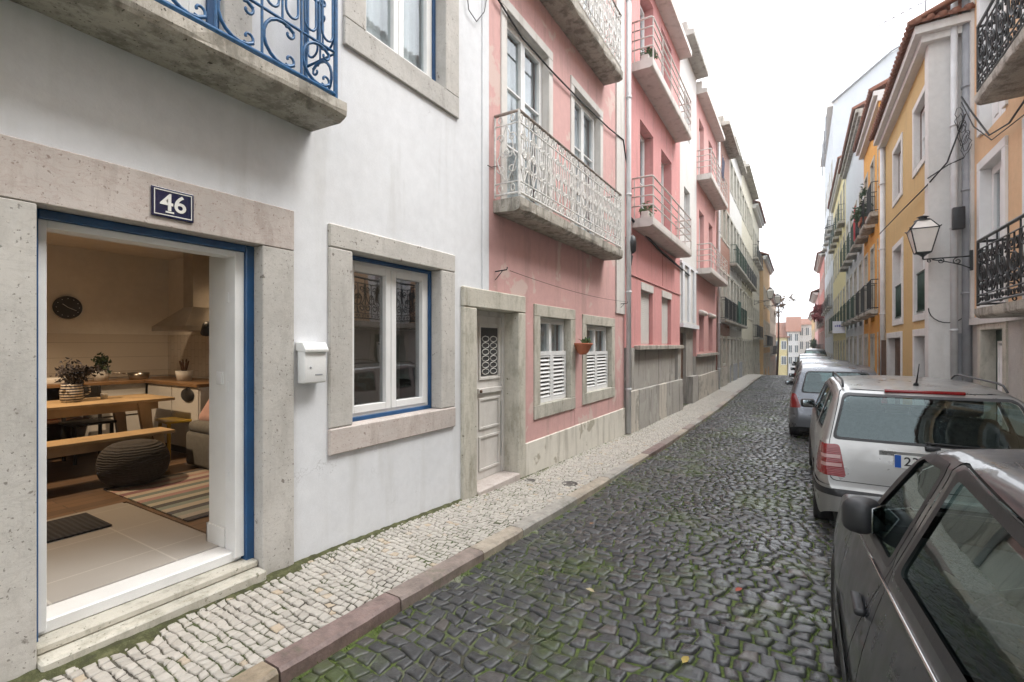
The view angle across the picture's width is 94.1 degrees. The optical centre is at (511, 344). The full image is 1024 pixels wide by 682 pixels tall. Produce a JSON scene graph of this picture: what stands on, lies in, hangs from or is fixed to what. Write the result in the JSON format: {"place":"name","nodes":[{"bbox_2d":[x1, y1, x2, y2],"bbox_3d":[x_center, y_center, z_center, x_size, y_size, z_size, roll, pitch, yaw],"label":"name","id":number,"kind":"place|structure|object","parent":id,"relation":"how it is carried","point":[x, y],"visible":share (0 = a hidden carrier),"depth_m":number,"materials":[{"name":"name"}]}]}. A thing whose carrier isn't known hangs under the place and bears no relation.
{"place":"outdoors","nodes":[
{"label":"outdoors","id":0,"kind":"place"},
{"bbox_2d":[40,390,734,681],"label":"sidewalk","id":1,"kind":"structure","parent":0,"point":[174,641],"depth_m":3.20,"materials":[{"name":"stone"}]},
{"bbox_2d":[8,461,563,681],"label":"moss","id":2,"kind":"object","parent":1,"relation":"on","point":[149,635],"visible":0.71,"depth_m":2.56,"materials":[{"name":"green plant"}]},
{"bbox_2d":[48,375,855,681],"bbox_3d":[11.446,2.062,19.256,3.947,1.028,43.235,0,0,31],"label":"road","id":3,"kind":"structure","parent":0,"point":[763,671],"depth_m":3.29,"materials":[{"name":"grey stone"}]},
{"bbox_2d":[789,359,855,382],"bbox_3d":[9.778,1.234,14.970,1.893,1.580,3.962,0,0,31],"label":"parked car","id":4,"kind":"object","parent":3,"relation":"on","point":[825,378],"visible":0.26,"depth_m":13.86,"materials":[{"name":"white metal"}]},
{"bbox_2d":[785,363,887,434],"bbox_3d":[7.350,1.181,10.946,1.893,1.540,3.962,0,0,31],"label":"parked car","id":5,"kind":"object","parent":3,"relation":"on","point":[799,414],"visible":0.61,"depth_m":9.72,"materials":[{"name":"paint"}]},
{"bbox_2d":[801,364,1023,527],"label":"parked car","id":6,"kind":"object","parent":3,"relation":"on","point":[864,440],"visible":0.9,"depth_m":4.47,"materials":[{"name":"silver metal"}]},
{"bbox_2d":[831,449,1023,681],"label":"parked car","id":7,"kind":"object","parent":3,"relation":"on","point":[933,592],"visible":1,"depth_m":1.47,"materials":[{"name":"grey paint"}]},
{"bbox_2d":[717,374,762,391],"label":"sidewalk","id":8,"kind":"structure","parent":0,"point":[736,385],"depth_m":24.21,"materials":[{"name":"grey stone"}]},
{"bbox_2d":[717,142,720,389],"bbox_3d":[9.045,-3.508,20.821,0.137,10.945,0.138,0,0,31],"label":"drainpipe","id":9,"kind":"object","parent":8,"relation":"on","point":[718,323],"visible":0.58,"depth_m":20.77,"materials":[{"name":"white metal"}]},
{"bbox_2d":[774,294,795,374],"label":"street tree","id":10,"kind":"object","parent":8,"relation":"on","point":[780,305],"visible":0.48,"depth_m":61.06,"materials":[{"name":"brown plant"}]},
{"bbox_2d":[673,0,943,322],"label":"sky","id":11,"kind":"structure","parent":0,"point":[775,68],"materials":[{"name":"white"}]},
{"bbox_3d":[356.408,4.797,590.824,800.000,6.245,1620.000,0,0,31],"label":"ground","id":12,"kind":"structure","parent":0,"visible":0},
{"bbox_2d":[0,0,481,681],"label":"white house","id":13,"kind":"structure","parent":12,"relation":"on","point":[310,156],"depth_m":3.21,"materials":[{"name":"paint"}]},
{"bbox_2d":[151,185,193,222],"bbox_3d":[-1.939,-0.800,2.726,0.015,0.165,0.215,0,0,31],"label":"house number sign","id":14,"kind":"object","parent":13,"relation":"attached to","point":[172,204],"visible":1,"depth_m":2.72,"materials":[{"name":"ceramic"}]},
{"bbox_2d":[167,0,251,46],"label":"balcony door","id":15,"kind":"structure","parent":13,"relation":"in","point":[233,13],"depth_m":3.01,"materials":[{"name":"white paint"}]},
{"bbox_2d":[47,232,399,605],"bbox_3d":[-4.640,0.048,3.558,4.979,2.855,5.900,0,0,31],"label":"kitchen room","id":16,"kind":"object","parent":13,"relation":"attached to","point":[128,296],"visible":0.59,"depth_m":5.05,"materials":[{"name":"paint"}]},
{"bbox_2d":[52,296,81,318],"bbox_3d":[-5.797,-0.483,6.218,0.040,0.300,0.300,0,0,31],"label":"wall clock","id":17,"kind":"object","parent":16,"relation":"attached to","point":[67,307],"depth_m":6.21,"materials":[{"name":"black plastic"}]},
{"bbox_2d":[47,512,111,542],"bbox_3d":[-3.430,1.366,3.412,0.500,0.014,0.750,0,0,31],"label":"doormat","id":18,"kind":"object","parent":16,"relation":"on","point":[69,526],"visible":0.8,"depth_m":3.58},
{"bbox_2d":[58,385,116,464],"bbox_3d":[-5.051,0.940,5.674,0.431,0.870,0.420,0,0,31],"label":"chair","id":19,"kind":"object","parent":16,"relation":"on","point":[100,420],"visible":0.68,"depth_m":5.65,"materials":[{"name":"black wood"}]},
{"bbox_2d":[47,394,174,431],"bbox_3d":[-4.829,1.000,5.062,0.800,0.750,1.880,0,0,31],"label":"dining table","id":20,"kind":"object","parent":16,"relation":"on","point":[119,406],"visible":0.72,"depth_m":5.32,"materials":[{"name":"brown wood"}]},
{"bbox_2d":[50,357,108,402],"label":"potted plants","id":21,"kind":"object","parent":20,"relation":"on","point":[70,390],"visible":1,"depth_m":5.16,"materials":[{"name":"green plant"}]},
{"bbox_2d":[47,427,174,471],"bbox_3d":[-4.247,1.150,4.547,0.330,0.450,1.700,0,0,31],"label":"bench","id":22,"kind":"object","parent":16,"relation":"on","point":[73,446],"visible":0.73,"depth_m":4.67,"materials":[{"name":"brown wood"}]},
{"bbox_2d":[47,376,208,452],"bbox_3d":[-5.185,0.925,5.277,2.030,0.900,3.280,0,0,31],"label":"kitchen counter","id":23,"kind":"object","parent":16,"relation":"on","point":[172,386],"visible":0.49,"depth_m":6.07,"materials":[{"name":"brown wood"}]},
{"bbox_2d":[91,352,112,380],"bbox_3d":[-5.359,0.284,6.231,0.229,0.381,0.292,0,0,-30],"label":"potted plant","id":24,"kind":"object","parent":23,"relation":"on","point":[102,361],"visible":0.89,"depth_m":6.19,"materials":[{"name":"green plant"}]},
{"bbox_2d":[112,372,149,379],"bbox_3d":[-5.173,0.420,6.484,0.240,0.107,0.392,0,0,54],"label":"hob pan","id":25,"kind":"object","parent":23,"relation":"on","point":[137,375],"visible":1,"depth_m":6.44,"materials":[{"name":"metal"}]},
{"bbox_2d":[175,359,192,380],"bbox_3d":[-4.324,0.334,6.287,0.200,0.282,0.200,0,0,31],"label":"potted cactus","id":26,"kind":"object","parent":23,"relation":"on","point":[183,374],"visible":0.99,"depth_m":6.24,"materials":[{"name":"ceramic"}]},
{"bbox_2d":[181,387,193,401],"bbox_3d":[-3.977,0.596,5.837,0.300,0.212,0.016,0,0,31],"label":"wall board","id":27,"kind":"object","parent":23,"relation":"hanging from","point":[187,394],"depth_m":5.82,"materials":[{"name":"black plastic"}]},
{"bbox_2d":[103,468,208,521],"bbox_3d":[-2.827,1.367,4.684,1.580,0.012,1.380,0,0,31],"label":"rug","id":28,"kind":"object","parent":16,"relation":"on","point":[184,496],"visible":0.49,"depth_m":4.35,"materials":[{"name":"multicoloured fabric"}]},
{"bbox_2d":[95,439,169,486],"bbox_3d":[-3.728,1.160,4.701,0.578,0.420,0.578,0,0,31],"label":"pouf","id":29,"kind":"object","parent":28,"relation":"on","point":[132,462],"visible":1,"depth_m":4.51,"materials":[{"name":"grey fabric"}]},
{"bbox_2d":[155,417,191,459],"bbox_3d":[-4.092,0.940,5.896,0.420,0.870,0.431,0,0,39],"label":"side table","id":30,"kind":"object","parent":16,"relation":"on","point":[168,421],"visible":0.18,"depth_m":5.71,"materials":[{"name":"yellow paint"}]},
{"bbox_2d":[152,252,210,331],"bbox_3d":[-4.343,-0.725,6.392,0.900,1.090,0.480,0,0,31],"label":"cooker hood","id":31,"kind":"object","parent":16,"relation":"attached to","point":[192,315],"visible":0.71,"depth_m":6.36,"materials":[{"name":"metal"}]},
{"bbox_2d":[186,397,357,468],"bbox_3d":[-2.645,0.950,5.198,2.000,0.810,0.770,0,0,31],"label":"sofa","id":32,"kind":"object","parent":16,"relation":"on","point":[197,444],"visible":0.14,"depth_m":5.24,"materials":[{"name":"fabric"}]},
{"bbox_2d":[199,400,208,420],"bbox_3d":[-3.359,0.735,5.506,0.420,0.364,0.305,0,0,19],"label":"cushion","id":33,"kind":"object","parent":32,"relation":"on","point":[204,414],"visible":0.13,"depth_m":5.42,"materials":[{"name":"pink fabric"}]},
{"bbox_2d":[296,342,328,383],"bbox_3d":[-1.455,0.131,3.473,0.114,0.298,0.197,0,0,31],"label":"mailbox","id":34,"kind":"object","parent":13,"relation":"attached to","point":[311,362],"visible":1,"depth_m":3.42,"materials":[{"name":"white paint"}]},
{"bbox_2d":[328,223,454,455],"bbox_3d":[-1.128,-0.040,4.394,0.328,1.790,1.560,0,0,31],"label":"window","id":35,"kind":"structure","parent":13,"relation":"in","point":[351,427],"depth_m":4.34,"materials":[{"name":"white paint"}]},
{"bbox_2d":[343,0,458,118],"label":"window","id":36,"kind":"structure","parent":13,"relation":"in","point":[415,42],"depth_m":4.74,"materials":[{"name":"white paint"}]},
{"bbox_2d":[226,374,766,681],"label":"kerb","id":37,"kind":"structure","parent":12,"relation":"on","point":[299,657],"depth_m":3.12,"materials":[{"name":"grey stone"}]},
{"bbox_2d":[461,0,625,499],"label":"pink house","id":38,"kind":"structure","parent":12,"relation":"on","point":[539,392],"depth_m":6.79,"materials":[{"name":"paint"}]},
{"bbox_2d":[477,310,503,480],"bbox_3d":[-0.345,0.612,5.806,0.110,2.039,0.911,0,0,31],"label":"door","id":39,"kind":"structure","parent":38,"relation":"in","point":[490,325],"depth_m":5.93,"materials":[{"name":"white wood"}]},
{"bbox_2d":[500,0,552,212],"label":"balcony door","id":40,"kind":"structure","parent":38,"relation":"in","point":[516,70],"depth_m":6.47,"materials":[{"name":"white paint"}]},
{"bbox_2d":[533,304,575,419],"bbox_3d":[0.542,0.235,7.138,0.290,1.582,1.380,0,0,31],"label":"window","id":41,"kind":"structure","parent":38,"relation":"in","point":[553,370],"depth_m":7.15,"materials":[{"name":"white paint"}]},
{"bbox_2d":[498,0,631,234],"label":"cable","id":42,"kind":"object","parent":38,"relation":"attached to","point":[542,60],"visible":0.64,"depth_m":6.93,"materials":[{"name":"black rubber"}]},
{"bbox_2d":[574,337,592,354],"bbox_3d":[1.139,0.017,7.667,0.320,0.290,0.315,0,0,31],"label":"wall planter","id":43,"kind":"object","parent":38,"relation":"attached to","point":[583,347],"visible":0.98,"depth_m":7.58,"materials":[{"name":"ceramic"}]},
{"bbox_2d":[570,75,602,239],"bbox_3d":[1.181,-2.985,8.199,0.289,2.550,1.425,0,0,31],"label":"balcony door","id":44,"kind":"structure","parent":38,"relation":"in","point":[578,124],"depth_m":8.36,"materials":[{"name":"white paint"}]},
{"bbox_2d":[582,314,614,404],"bbox_3d":[1.472,0.253,8.681,0.290,1.515,1.612,0,0,31],"label":"window","id":45,"kind":"structure","parent":38,"relation":"in","point":[598,367],"depth_m":8.75,"materials":[{"name":"white paint"}]},
{"bbox_2d":[626,0,631,432],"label":"drainpipe","id":46,"kind":"object","parent":38,"relation":"attached to","point":[628,215],"visible":1,"depth_m":9.77,"materials":[{"name":"grey metal"}]},
{"bbox_2d":[624,0,691,433],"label":"pink building","id":47,"kind":"structure","parent":12,"relation":"on","point":[660,130],"depth_m":11.84,"materials":[{"name":"paint"}]},
{"bbox_2d":[640,134,643,208],"bbox_3d":[2.990,-3.920,11.441,0.082,2.420,1.149,0,0,31],"label":"balcony door","id":48,"kind":"structure","parent":47,"relation":"in","point":[641,138],"depth_m":11.84,"materials":[{"name":"white paint"}]},
{"bbox_2d":[640,5,643,53],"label":"balcony door","id":49,"kind":"structure","parent":47,"relation":"in","point":[641,10],"depth_m":11.82,"materials":[{"name":"white paint"}]},
{"bbox_2d":[639,201,656,217],"bbox_3d":[2.980,-2.913,10.452,0.382,0.376,0.528,0,0,55],"label":"flower box","id":50,"kind":"object","parent":47,"relation":"on","point":[644,212],"visible":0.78,"depth_m":10.33,"materials":[{"name":"white plant"}]},
{"bbox_2d":[640,47,658,59],"bbox_3d":[2.971,-6.299,10.402,0.406,0.409,0.617,0,0,31],"label":"flower box","id":51,"kind":"object","parent":47,"relation":"on","point":[648,53],"visible":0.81,"depth_m":10.28,"materials":[{"name":"green plant"}]},
{"bbox_2d":[631,217,689,275],"bbox_3d":[4.138,-2.455,12.784,0.060,0.493,6.232,0,0,31],"label":"cable","id":52,"kind":"object","parent":47,"relation":"attached to","point":[660,250],"visible":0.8,"depth_m":12.51,"materials":[{"name":"black rubber"}]},
{"bbox_2d":[661,162,663,224],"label":"balcony door","id":53,"kind":"structure","parent":47,"relation":"in","point":[662,166],"depth_m":13.57,"materials":[{"name":"white paint"}]},
{"bbox_2d":[680,21,708,403],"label":"narrow white building","id":54,"kind":"structure","parent":12,"relation":"on","point":[693,69],"depth_m":15.80,"materials":[{"name":"paint"}]},
{"bbox_2d":[693,81,727,399],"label":"pink building","id":55,"kind":"structure","parent":12,"relation":"on","point":[711,200],"depth_m":18.17,"materials":[{"name":"paint"}]},
{"bbox_2d":[716,115,739,386],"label":"building","id":56,"kind":"structure","parent":12,"relation":"on","point":[729,149],"depth_m":22.95,"materials":[{"name":"pink paint"}]},
{"bbox_2d":[722,336,725,366],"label":"window","id":57,"kind":"structure","parent":56,"relation":"in","point":[723,337],"depth_m":23.25,"materials":[{"name":"white paint"}]},
{"bbox_2d":[722,269,725,318],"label":"balcony door","id":58,"kind":"structure","parent":56,"relation":"in","point":[723,288],"depth_m":23.27,"materials":[{"name":"white paint"}]},
{"bbox_2d":[722,210,725,243],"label":"window","id":59,"kind":"structure","parent":56,"relation":"in","point":[723,211],"depth_m":23.25,"materials":[{"name":"white paint"}]},
{"bbox_2d":[726,336,729,382],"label":"door","id":60,"kind":"structure","parent":56,"relation":"in","point":[727,337],"depth_m":24.49,"materials":[{"name":"grey wood"}]},
{"bbox_2d":[726,210,729,248],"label":"window","id":61,"kind":"structure","parent":56,"relation":"in","point":[727,214],"depth_m":24.49,"materials":[{"name":"white paint"}]},
{"bbox_2d":[730,136,747,381],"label":"grey white building","id":62,"kind":"structure","parent":12,"relation":"on","point":[738,261],"depth_m":27.09,"materials":[{"name":"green paint"}]},
{"bbox_2d":[730,336,732,380],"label":"door","id":63,"kind":"structure","parent":62,"relation":"in","point":[731,338],"depth_m":25.75,"materials":[{"name":"grey metal"}]},
{"bbox_2d":[730,217,732,262],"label":"balcony door","id":64,"kind":"structure","parent":62,"relation":"in","point":[731,222],"depth_m":25.77,"materials":[{"name":"white paint"}]},
{"bbox_2d":[742,160,758,376],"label":"cream building","id":65,"kind":"structure","parent":12,"relation":"on","point":[749,195],"depth_m":33.20,"materials":[{"name":"beige paint"}]},
{"bbox_2d":[752,200,765,373],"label":"cream building","id":66,"kind":"structure","parent":12,"relation":"on","point":[758,217],"depth_m":39.54,"materials":[{"name":"paint"}]},
{"bbox_2d":[759,251,774,374],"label":"orange building","id":67,"kind":"structure","parent":12,"relation":"on","point":[765,343],"depth_m":44.56,"materials":[{"name":"paint"}]},
{"bbox_2d":[770,293,776,374],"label":"beige building","id":68,"kind":"structure","parent":12,"relation":"on","point":[773,351],"depth_m":57.77,"materials":[{"name":"paint"}]},
{"bbox_2d":[776,322,789,374],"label":"end house","id":69,"kind":"structure","parent":12,"relation":"on","point":[783,361],"depth_m":97.53,"materials":[{"name":"paint"}]},
{"bbox_2d":[809,288,818,353],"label":"pink far building","id":70,"kind":"structure","parent":12,"relation":"on","point":[814,297],"depth_m":65.75,"materials":[{"name":"paint"}]},
{"bbox_2d":[813,251,824,353],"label":"red building","id":71,"kind":"structure","parent":12,"relation":"on","point":[819,266],"depth_m":53.42,"materials":[{"name":"paint"}]},
{"bbox_2d":[810,303,823,323],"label":"balcony plant","id":72,"kind":"object","parent":71,"relation":"on","point":[817,316],"visible":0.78,"depth_m":52.01,"materials":[{"name":"red plant"}]},
{"bbox_2d":[827,156,845,360],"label":"yellow building","id":73,"kind":"structure","parent":12,"relation":"on","point":[836,206],"depth_m":31.43,"materials":[{"name":"paint"}]},
{"bbox_2d":[838,101,864,373],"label":"white green building","id":74,"kind":"structure","parent":12,"relation":"on","point":[851,168],"depth_m":22.77,"materials":[{"name":"paint"}]},
{"bbox_2d":[832,321,844,332],"bbox_3d":[17.901,-0.943,25.983,0.706,0.656,0.110,0,0,31],"label":"shop sign","id":75,"kind":"object","parent":74,"relation":"attached to","point":[837,327],"visible":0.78,"depth_m":26.01,"materials":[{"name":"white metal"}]},
{"bbox_2d":[859,260,861,314],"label":"balcony door","id":76,"kind":"structure","parent":74,"relation":"in","point":[860,264],"depth_m":20.88,"materials":[{"name":"white paint"}]},
{"bbox_2d":[820,45,899,357],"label":"tall grey building","id":77,"kind":"structure","parent":12,"relation":"on","point":[841,105],"depth_m":37.35,"materials":[{"name":"white paint"}]},
{"bbox_2d":[852,78,888,374],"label":"orange white building","id":78,"kind":"structure","parent":12,"relation":"on","point":[865,149],"depth_m":17.04,"materials":[{"name":"paint"}]},
{"bbox_2d":[851,183,873,227],"bbox_3d":[13.155,-5.159,17.924,0.704,1.514,2.128,0,0,31],"label":"balcony plant","id":79,"kind":"object","parent":78,"relation":"on","point":[856,215],"visible":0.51,"depth_m":17.68,"materials":[{"name":"green plant"}]},
{"bbox_2d":[864,334,867,365],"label":"door","id":80,"kind":"structure","parent":78,"relation":"in","point":[865,335],"depth_m":19.08,"materials":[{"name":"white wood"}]},
{"bbox_2d":[864,252,867,309],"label":"balcony door","id":81,"kind":"structure","parent":78,"relation":"in","point":[866,256],"depth_m":19.10,"materials":[{"name":"white paint"}]},
{"bbox_2d":[870,333,874,369],"bbox_3d":[13.063,0.330,17.112,0.227,1.440,1.090,0,0,31],"label":"window","id":82,"kind":"structure","parent":78,"relation":"in","point":[872,336],"depth_m":17.50,"materials":[{"name":"white paint"}]},
{"bbox_2d":[870,243,874,308],"bbox_3d":[13.063,-2.340,17.112,0.226,2.400,1.090,0,0,31],"label":"balcony door","id":83,"kind":"structure","parent":78,"relation":"in","point":[872,250],"depth_m":17.49,"materials":[{"name":"white paint"}]},
{"bbox_2d":[870,155,874,211],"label":"balcony door","id":84,"kind":"structure","parent":78,"relation":"in","point":[872,166],"depth_m":17.49,"materials":[{"name":"white paint"}]},
{"bbox_2d":[878,100,881,374],"bbox_3d":[11.545,-2.861,14.898,0.175,9.637,0.175,0,0,31],"label":"drainpipe","id":85,"kind":"object","parent":78,"relation":"attached to","point":[879,102],"visible":0.19,"depth_m":14.92,"materials":[{"name":"white metal"}]},
{"bbox_2d":[868,0,975,406],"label":"ochre house","id":86,"kind":"structure","parent":12,"relation":"on","point":[910,131],"depth_m":10.39,"materials":[{"name":"paint"}]},
{"bbox_2d":[879,147,885,374],"bbox_3d":[11.429,-2.061,14.687,0.188,8.037,0.188,0,0,31],"label":"drainpipe","id":87,"kind":"object","parent":86,"relation":"attached to","point":[882,248],"visible":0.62,"depth_m":14.63,"materials":[{"name":"white metal"}]},
{"bbox_2d":[881,331,902,405],"bbox_3d":[10.663,1.090,13.243,0.380,2.860,2.479,0,0,31],"label":"door","id":88,"kind":"structure","parent":86,"relation":"in","point":[892,347],"depth_m":14.12,"materials":[{"name":"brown wood"}]},
{"bbox_2d":[892,132,902,207],"bbox_3d":[10.431,-4.630,12.739,0.237,1.600,1.474,0,0,31],"label":"window","id":89,"kind":"structure","parent":86,"relation":"in","point":[897,153],"depth_m":13.21,"materials":[{"name":"white paint"}]},
{"bbox_2d":[892,237,903,325],"bbox_3d":[10.413,-1.630,12.710,0.237,2.220,1.562,0,0,31],"label":"window","id":90,"kind":"structure","parent":86,"relation":"in","point":[898,249],"depth_m":13.14,"materials":[{"name":"white paint"}]},
{"bbox_2d":[873,0,927,28],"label":"tv aerial","id":91,"kind":"object","parent":86,"relation":"attached to","point":[925,1],"visible":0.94,"depth_m":11.76,"materials":[{"name":"grey metal"}]},
{"bbox_2d":[912,85,924,178],"bbox_3d":[8.983,-4.630,10.338,0.237,1.600,1.510,0,0,31],"label":"window","id":92,"kind":"structure","parent":86,"relation":"in","point":[918,112],"depth_m":10.85,"materials":[{"name":"white paint"}]},
{"bbox_2d":[912,213,924,321],"bbox_3d":[8.957,-1.630,10.296,0.237,2.220,1.519,0,0,31],"label":"window","id":93,"kind":"structure","parent":86,"relation":"in","point":[918,264],"depth_m":10.80,"materials":[{"name":"white paint"}]},
{"bbox_2d":[912,328,924,405],"bbox_3d":[8.962,1.090,10.293,0.246,2.860,1.540,0,0,31],"label":"door","id":94,"kind":"structure","parent":86,"relation":"in","point":[918,343],"depth_m":10.83,"materials":[{"name":"white"}]},
{"bbox_2d":[879,114,965,234],"bbox_3d":[9.743,-3.791,11.939,0.479,1.186,6.211,0,0,26],"label":"cable","id":95,"kind":"object","parent":86,"relation":"attached to","point":[934,176],"visible":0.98,"depth_m":9.43,"materials":[{"name":"black rubber"}]},
{"bbox_2d":[950,0,958,375],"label":"drainpipe","id":96,"kind":"object","parent":86,"relation":"attached to","point":[954,329],"visible":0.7,"depth_m":9.28,"materials":[{"name":"grey metal"}]},
{"bbox_2d":[969,0,1023,448],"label":"peach building","id":97,"kind":"structure","parent":12,"relation":"on","point":[996,320],"depth_m":7.41,"materials":[{"name":"paint"}]},
{"bbox_2d":[905,215,972,270],"bbox_3d":[8.217,-1.954,9.174,0.965,1.127,0.491,0,0,31],"label":"wall lantern","id":98,"kind":"object","parent":97,"relation":"attached to","point":[922,232],"depth_m":9.16,"materials":[{"name":"white glass"}]},
{"bbox_2d":[952,206,964,229],"bbox_3d":[8.528,-2.410,9.104,0.180,0.420,0.120,0,0,31],"label":"meter box","id":99,"kind":"object","parent":97,"relation":"attached to","point":[958,218],"visible":1,"depth_m":9.06,"materials":[{"name":"black plastic"}]},
{"bbox_2d":[954,107,971,156],"bbox_3d":[8.583,-4.036,9.070,0.248,0.981,0.072,0,0,31],"label":"cable","id":100,"kind":"object","parent":97,"relation":"attached to","point":[957,125],"visible":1,"depth_m":9.07,"materials":[{"name":"black rubber"}]},
{"bbox_2d":[961,0,971,382],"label":"drainpipe","id":101,"kind":"object","parent":97,"relation":"attached to","point":[966,332],"visible":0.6,"depth_m":9.19,"materials":[{"name":"grey metal"}]},
{"bbox_2d":[960,96,1023,135],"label":"cable","id":102,"kind":"object","parent":97,"relation":"attached to","point":[980,123],"visible":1,"depth_m":8.19,"materials":[{"name":"black rubber"}]},
{"bbox_2d":[961,102,1023,139],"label":"cable","id":103,"kind":"object","parent":97,"relation":"attached to","point":[982,132],"visible":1,"depth_m":8.24,"materials":[{"name":"black rubber"}]},
{"bbox_2d":[977,135,1007,307],"bbox_3d":[8.388,-1.960,8.137,0.341,2.760,1.420,0,0,31],"label":"balcony door","id":104,"kind":"structure","parent":97,"relation":"in","point":[992,170],"depth_m":8.48,"materials":[{"name":"white paint"}]},
{"bbox_2d":[977,0,1007,137],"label":"balcony door","id":105,"kind":"structure","parent":97,"relation":"in","point":[987,114],"depth_m":8.64,"materials":[{"name":"white paint"}]},
{"bbox_2d":[977,321,1007,431],"bbox_3d":[8.367,1.050,8.150,0.271,2.940,1.420,0,0,31],"label":"door","id":106,"kind":"structure","parent":97,"relation":"in","point":[992,338],"depth_m":8.59,"materials":[{"name":"green metal"}]},
{"bbox_2d":[1022,117,1023,298],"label":"balcony door","id":107,"kind":"structure","parent":97,"relation":"in","point":[1023,117],"depth_m":6.98,"materials":[{"name":"white paint"}]},
{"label":"road","id":108,"kind":"structure","parent":0,"visible":0},
{"bbox_2d":[785,317,800,374],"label":"end house","id":109,"kind":"structure","parent":108,"relation":"on","point":[793,327],"depth_m":96.66,"materials":[{"name":"paint"}]},
{"bbox_2d":[800,319,811,353],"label":"end house","id":110,"kind":"structure","parent":108,"relation":"on","point":[806,333],"depth_m":100.57,"materials":[{"name":"paint"}]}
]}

